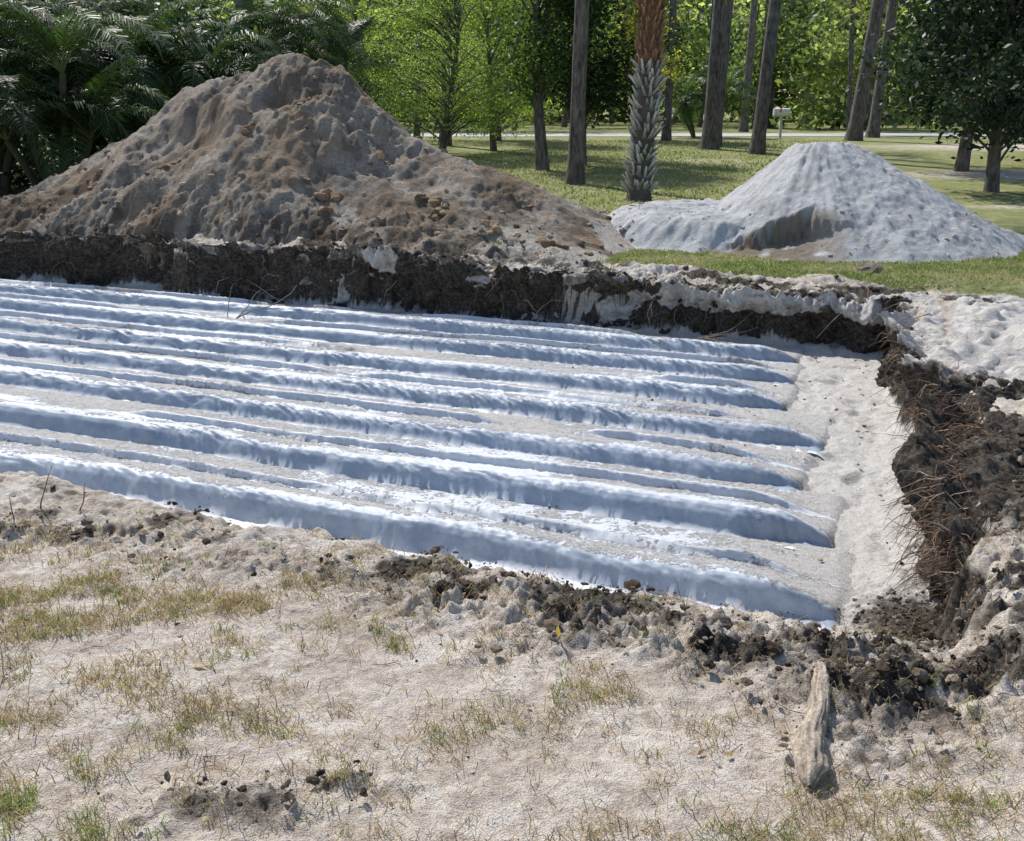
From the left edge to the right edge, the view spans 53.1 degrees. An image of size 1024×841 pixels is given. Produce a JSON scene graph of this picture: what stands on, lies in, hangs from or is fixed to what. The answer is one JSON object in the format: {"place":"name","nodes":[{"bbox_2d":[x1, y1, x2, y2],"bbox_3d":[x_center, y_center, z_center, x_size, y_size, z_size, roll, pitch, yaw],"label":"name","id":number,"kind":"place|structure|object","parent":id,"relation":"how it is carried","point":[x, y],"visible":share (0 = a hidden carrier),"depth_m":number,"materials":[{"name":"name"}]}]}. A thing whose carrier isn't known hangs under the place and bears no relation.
{"place":"outdoors","nodes":[
{"label":"outdoors","id":0,"kind":"place"},
{"bbox_2d":[0,139,848,212],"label":"lawn grass","id":1,"kind":"structure","parent":0,"point":[609,207],"depth_m":26.98,"materials":[{"name":"green plant"}]},
{"bbox_2d":[0,111,1023,840],"bbox_3d":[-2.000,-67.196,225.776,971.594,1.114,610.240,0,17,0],"label":"ground","id":2,"kind":"structure","parent":0,"point":[986,329],"depth_m":3.36,"materials":[{"name":"beige sand"}]},
{"bbox_2d":[3,0,106,172],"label":"areca palm","id":3,"kind":"object","parent":2,"relation":"on","point":[87,2],"visible":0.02,"depth_m":21.79,"materials":[{"name":"green plant"}]},
{"bbox_2d":[0,0,130,196],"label":"areca palm","id":4,"kind":"object","parent":2,"relation":"on","point":[5,166],"visible":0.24,"depth_m":18.63,"materials":[{"name":"green plant"}]},
{"bbox_2d":[11,0,124,159],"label":"areca palm","id":5,"kind":"object","parent":2,"relation":"on","point":[74,11],"visible":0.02,"depth_m":27.15,"materials":[{"name":"green plant"}]},
{"bbox_2d":[0,0,170,186],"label":"areca palm","id":6,"kind":"object","parent":2,"relation":"on","point":[93,105],"visible":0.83,"depth_m":17.94,"materials":[{"name":"green plant"}]},
{"bbox_2d":[1,0,203,168],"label":"areca palm","id":7,"kind":"object","parent":2,"relation":"on","point":[59,7],"visible":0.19,"depth_m":20.27,"materials":[{"name":"green plant"}]},
{"bbox_2d":[43,0,270,126],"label":"areca palm","id":8,"kind":"object","parent":2,"relation":"on","point":[119,9],"visible":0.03,"depth_m":25.94,"materials":[{"name":"green plant"}]},
{"bbox_2d":[37,0,285,126],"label":"areca palm","id":9,"kind":"object","parent":2,"relation":"on","point":[176,73],"visible":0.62,"depth_m":20.82,"materials":[{"name":"green plant"}]},
{"bbox_2d":[0,0,457,193],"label":"understory shrubs","id":10,"kind":"object","parent":2,"relation":"on","point":[100,140],"visible":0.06,"depth_m":23.74,"materials":[{"name":"green plant"}]},
{"bbox_2d":[112,0,353,71],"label":"areca palm","id":11,"kind":"object","parent":2,"relation":"on","point":[265,25],"visible":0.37,"depth_m":24.99,"materials":[{"name":"green plant"}]},
{"bbox_2d":[237,0,254,50],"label":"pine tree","id":12,"kind":"object","parent":2,"relation":"on","point":[242,6],"visible":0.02,"depth_m":30.06,"materials":[{"name":"green plant"}]},
{"bbox_2d":[239,0,401,82],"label":"areca palm","id":13,"kind":"object","parent":2,"relation":"on","point":[349,45],"visible":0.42,"depth_m":28.03,"materials":[{"name":"green plant"}]},
{"bbox_2d":[0,52,709,324],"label":"dirt pile","id":14,"kind":"object","parent":2,"relation":"on","point":[338,139],"visible":0.86,"depth_m":13.35,"materials":[{"name":"brown soil"}]},
{"bbox_2d":[86,123,568,248],"bbox_3d":[-2.631,-3.116,13.311,7.218,1.436,1.463,5,18,17],"label":"earth clump","id":15,"kind":"object","parent":14,"relation":"on","point":[436,213],"visible":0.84,"depth_m":12.69,"materials":[{"name":"brown soil"}]},
{"bbox_2d":[296,0,440,124],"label":"cypress tree","id":16,"kind":"object","parent":2,"relation":"on","point":[353,16],"visible":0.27,"depth_m":33.77,"materials":[{"name":"green plant"}]},
{"bbox_2d":[0,310,805,410],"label":"geotextile covered pipe","id":17,"kind":"object","parent":2,"relation":"on","point":[725,392],"visible":0.97,"depth_m":9.12,"materials":[{"name":"white fabric"}]},
{"bbox_2d":[0,292,805,385],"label":"geotextile covered pipe","id":18,"kind":"object","parent":2,"relation":"on","point":[624,358],"visible":0.94,"depth_m":9.92,"materials":[{"name":"white fabric"}]},
{"bbox_2d":[0,279,805,364],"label":"geotextile covered pipe","id":19,"kind":"object","parent":2,"relation":"on","point":[563,332],"visible":0.91,"depth_m":10.81,"materials":[{"name":"white fabric"}]},
{"bbox_2d":[0,356,819,491],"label":"geotextile covered pipe","id":20,"kind":"object","parent":2,"relation":"on","point":[782,469],"visible":0.94,"depth_m":7.36,"materials":[{"name":"white fabric"}]},
{"bbox_2d":[413,1,421,136],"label":"pine tree","id":21,"kind":"object","parent":2,"relation":"on","point":[417,119],"visible":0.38,"depth_m":37.97,"materials":[{"name":"brown plant"}]},
{"bbox_2d":[0,331,835,459],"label":"geotextile covered pipe","id":22,"kind":"object","parent":2,"relation":"on","point":[763,427],"visible":0.94,"depth_m":8.10,"materials":[{"name":"white fabric"}]},
{"bbox_2d":[0,385,849,550],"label":"geotextile covered pipe","id":23,"kind":"object","parent":2,"relation":"on","point":[740,509],"visible":0.97,"depth_m":6.38,"materials":[{"name":"white fabric"}]},
{"bbox_2d":[0,425,857,630],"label":"geotextile covered pipe","id":24,"kind":"object","parent":2,"relation":"on","point":[574,548],"visible":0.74,"depth_m":5.50,"materials":[{"name":"white fabric"}]},
{"bbox_2d":[343,0,526,149],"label":"cypress tree","id":25,"kind":"object","parent":2,"relation":"on","point":[450,79],"visible":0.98,"depth_m":30.65,"materials":[{"name":"green plant"}]},
{"bbox_2d":[438,2,452,145],"bbox_3d":[-1.867,-17.420,34.657,4.508,15.898,4.814,-12,21,-35],"label":"pine tree","id":26,"kind":"object","parent":2,"relation":"on","point":[449,141],"visible":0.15,"depth_m":35.78,"materials":[{"name":"brown plant"}]},
{"bbox_2d":[402,0,562,140],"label":"cypress tree","id":27,"kind":"object","parent":2,"relation":"on","point":[499,138],"visible":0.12,"depth_m":39.37,"materials":[{"name":"green plant"}]},
{"bbox_2d":[0,228,973,353],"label":"earth bank","id":28,"kind":"structure","parent":2,"relation":"on","point":[863,325],"depth_m":11.05,"materials":[{"name":"brown soil"}]},
{"bbox_2d":[412,0,567,150],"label":"cypress tree","id":29,"kind":"object","parent":2,"relation":"on","point":[493,134],"visible":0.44,"depth_m":32.90,"materials":[{"name":"green plant"}]},
{"bbox_2d":[0,234,1005,631],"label":"exposed roots","id":30,"kind":"object","parent":2,"relation":"on","point":[932,488],"visible":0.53,"depth_m":5.15,"materials":[{"name":"brown plant"}]},
{"bbox_2d":[0,466,1014,840],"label":"twigs","id":31,"kind":"object","parent":2,"relation":"on","point":[392,662],"visible":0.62,"depth_m":3.21,"materials":[{"name":"brown wood"}]},
{"bbox_2d":[3,0,1016,130],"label":"distant forest","id":32,"kind":"object","parent":2,"relation":"on","point":[817,44],"visible":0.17,"depth_m":62.55,"materials":[{"name":"green plant"}]},
{"bbox_2d":[0,468,1023,834],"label":"soil clods","id":33,"kind":"object","parent":2,"relation":"on","point":[948,674],"visible":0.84,"depth_m":3.52,"materials":[{"name":"brown soil"}]},
{"bbox_2d":[0,512,1023,840],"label":"dry grass","id":34,"kind":"structure","parent":2,"relation":"on","point":[232,598],"depth_m":3.06,"materials":[{"name":"beige plant"}]},
{"bbox_2d":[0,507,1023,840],"bbox_3d":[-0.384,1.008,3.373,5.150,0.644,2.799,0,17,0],"label":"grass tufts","id":35,"kind":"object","parent":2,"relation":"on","point":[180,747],"visible":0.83,"depth_m":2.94,"materials":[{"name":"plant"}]},
{"bbox_2d":[0,60,1023,579],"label":"dirt clumps","id":36,"kind":"object","parent":2,"relation":"on","point":[996,438],"visible":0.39,"depth_m":12.38,"materials":[{"name":"brown soil"}]},
{"bbox_2d":[74,542,985,840],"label":"fallen leaves","id":37,"kind":"object","parent":2,"relation":"on","point":[342,756],"visible":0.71,"depth_m":3.08,"materials":[{"name":"brown plant"}]},
{"bbox_2d":[475,0,623,170],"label":"oak tree","id":38,"kind":"object","parent":2,"relation":"on","point":[536,72],"visible":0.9,"depth_m":25.68,"materials":[{"name":"green plant"}]},
{"bbox_2d":[565,0,588,184],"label":"pine tree","id":39,"kind":"object","parent":2,"relation":"on","point":[575,172],"visible":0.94,"depth_m":22.39,"materials":[{"name":"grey plant"}]},
{"bbox_2d":[508,0,663,165],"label":"oak tree","id":40,"kind":"object","parent":2,"relation":"on","point":[594,102],"visible":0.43,"depth_m":26.99,"materials":[{"name":"green plant"}]},
{"bbox_2d":[447,239,846,288],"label":"weeds","id":41,"kind":"object","parent":2,"relation":"on","point":[613,267],"visible":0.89,"depth_m":11.07,"materials":[{"name":"green plant"}]},
{"bbox_2d":[599,0,698,123],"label":"yellow leaf shrub","id":42,"kind":"object","parent":2,"relation":"on","point":[669,57],"visible":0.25,"depth_m":28.95,"materials":[{"name":"green plant"}]},
{"bbox_2d":[590,0,708,128],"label":"oak tree","id":43,"kind":"object","parent":2,"relation":"on","point":[678,35],"visible":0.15,"depth_m":39.84,"materials":[{"name":"green plant"}]},
{"bbox_2d":[661,0,676,140],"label":"pine tree","id":44,"kind":"object","parent":2,"relation":"on","point":[666,134],"visible":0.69,"depth_m":39.84,"materials":[{"name":"brown plant"}]},
{"bbox_2d":[620,0,739,201],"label":"cabbage palm tree","id":45,"kind":"object","parent":2,"relation":"on","point":[648,80],"visible":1,"depth_m":18.96,"materials":[{"name":"grey plant"}]},
{"bbox_2d":[658,62,756,137],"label":"areca palm","id":46,"kind":"object","parent":2,"relation":"on","point":[685,110],"visible":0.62,"depth_m":43.38,"materials":[{"name":"green plant"}]},
{"bbox_2d":[699,0,727,149],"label":"pine tree","id":47,"kind":"object","parent":2,"relation":"on","point":[709,140],"visible":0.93,"depth_m":33.97,"materials":[{"name":"grey plant"}]},
{"bbox_2d":[719,0,733,146],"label":"pine tree","id":48,"kind":"object","parent":2,"relation":"on","point":[727,36],"visible":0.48,"depth_m":35.24,"materials":[{"name":"brown plant"}]},
{"bbox_2d":[738,0,757,131],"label":"pine tree","id":49,"kind":"object","parent":2,"relation":"on","point":[744,125],"visible":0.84,"depth_m":53.67,"materials":[{"name":"brown plant"}]},
{"bbox_2d":[747,0,781,154],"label":"pine tree","id":50,"kind":"object","parent":2,"relation":"on","point":[757,145],"visible":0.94,"depth_m":31.72,"materials":[{"name":"grey plant"}]},
{"bbox_2d":[773,107,790,137],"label":"mailbox","id":51,"kind":"object","parent":2,"relation":"on","point":[781,112],"visible":0.95,"depth_m":43.18,"materials":[{"name":"white metal"}]},
{"bbox_2d":[792,661,830,787],"bbox_3d":[0.869,0.871,2.967,0.100,0.084,0.591,5,18,16],"label":"weathered log","id":52,"kind":"object","parent":2,"relation":"on","point":[810,760],"visible":0.99,"depth_m":2.87,"materials":[{"name":"brown wood"}]},
{"bbox_2d":[608,141,1023,263],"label":"sand pile","id":53,"kind":"object","parent":2,"relation":"on","point":[800,185],"visible":0.82,"depth_m":12.55,"materials":[{"name":"white sand"}]},
{"bbox_2d":[843,0,884,140],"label":"pine tree","id":54,"kind":"object","parent":2,"relation":"on","point":[855,130],"visible":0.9,"depth_m":39.64,"materials":[{"name":"brown plant"}]},
{"bbox_2d":[856,262,883,272],"bbox_3d":[3.902,-1.656,11.143,0.238,0.138,0.225,-8,19,-24],"label":"stone","id":55,"kind":"object","parent":2,"relation":"on","point":[869,266],"visible":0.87,"depth_m":11.11,"materials":[{"name":"beige stone"}]},
{"bbox_2d":[864,0,898,137],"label":"pine tree","id":56,"kind":"object","parent":2,"relation":"on","point":[873,128],"visible":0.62,"depth_m":43.57,"materials":[{"name":"brown plant"}]},
{"bbox_2d":[848,0,1023,171],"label":"magnolia tree","id":57,"kind":"object","parent":2,"relation":"on","point":[962,161],"visible":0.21,"depth_m":25.48,"materials":[{"name":"green plant"}]},
{"bbox_2d":[863,0,1023,191],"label":"magnolia tree","id":58,"kind":"object","parent":2,"relation":"on","point":[1003,99],"visible":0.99,"depth_m":20.45,"materials":[{"name":"green plant"}]},
{"bbox_2d":[874,291,1023,602],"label":"earth bank","id":59,"kind":"structure","parent":2,"relation":"on","point":[989,476],"depth_m":5.15,"materials":[{"name":"brown soil"}]},
{"bbox_2d":[232,0,842,107],"label":"sky","id":60,"kind":"structure","parent":0,"point":[277,0],"materials":[{"name":"white"}]},
{"bbox_2d":[411,133,986,136],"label":"road","id":61,"kind":"structure","parent":0,"point":[723,134],"depth_m":48.86,"materials":[{"name":"grey asphalt"}]},
{"bbox_2d":[605,247,1023,291],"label":"lawn grass","id":62,"kind":"structure","parent":0,"point":[913,267],"depth_m":11.37,"materials":[{"name":"green plant"}]}
]}

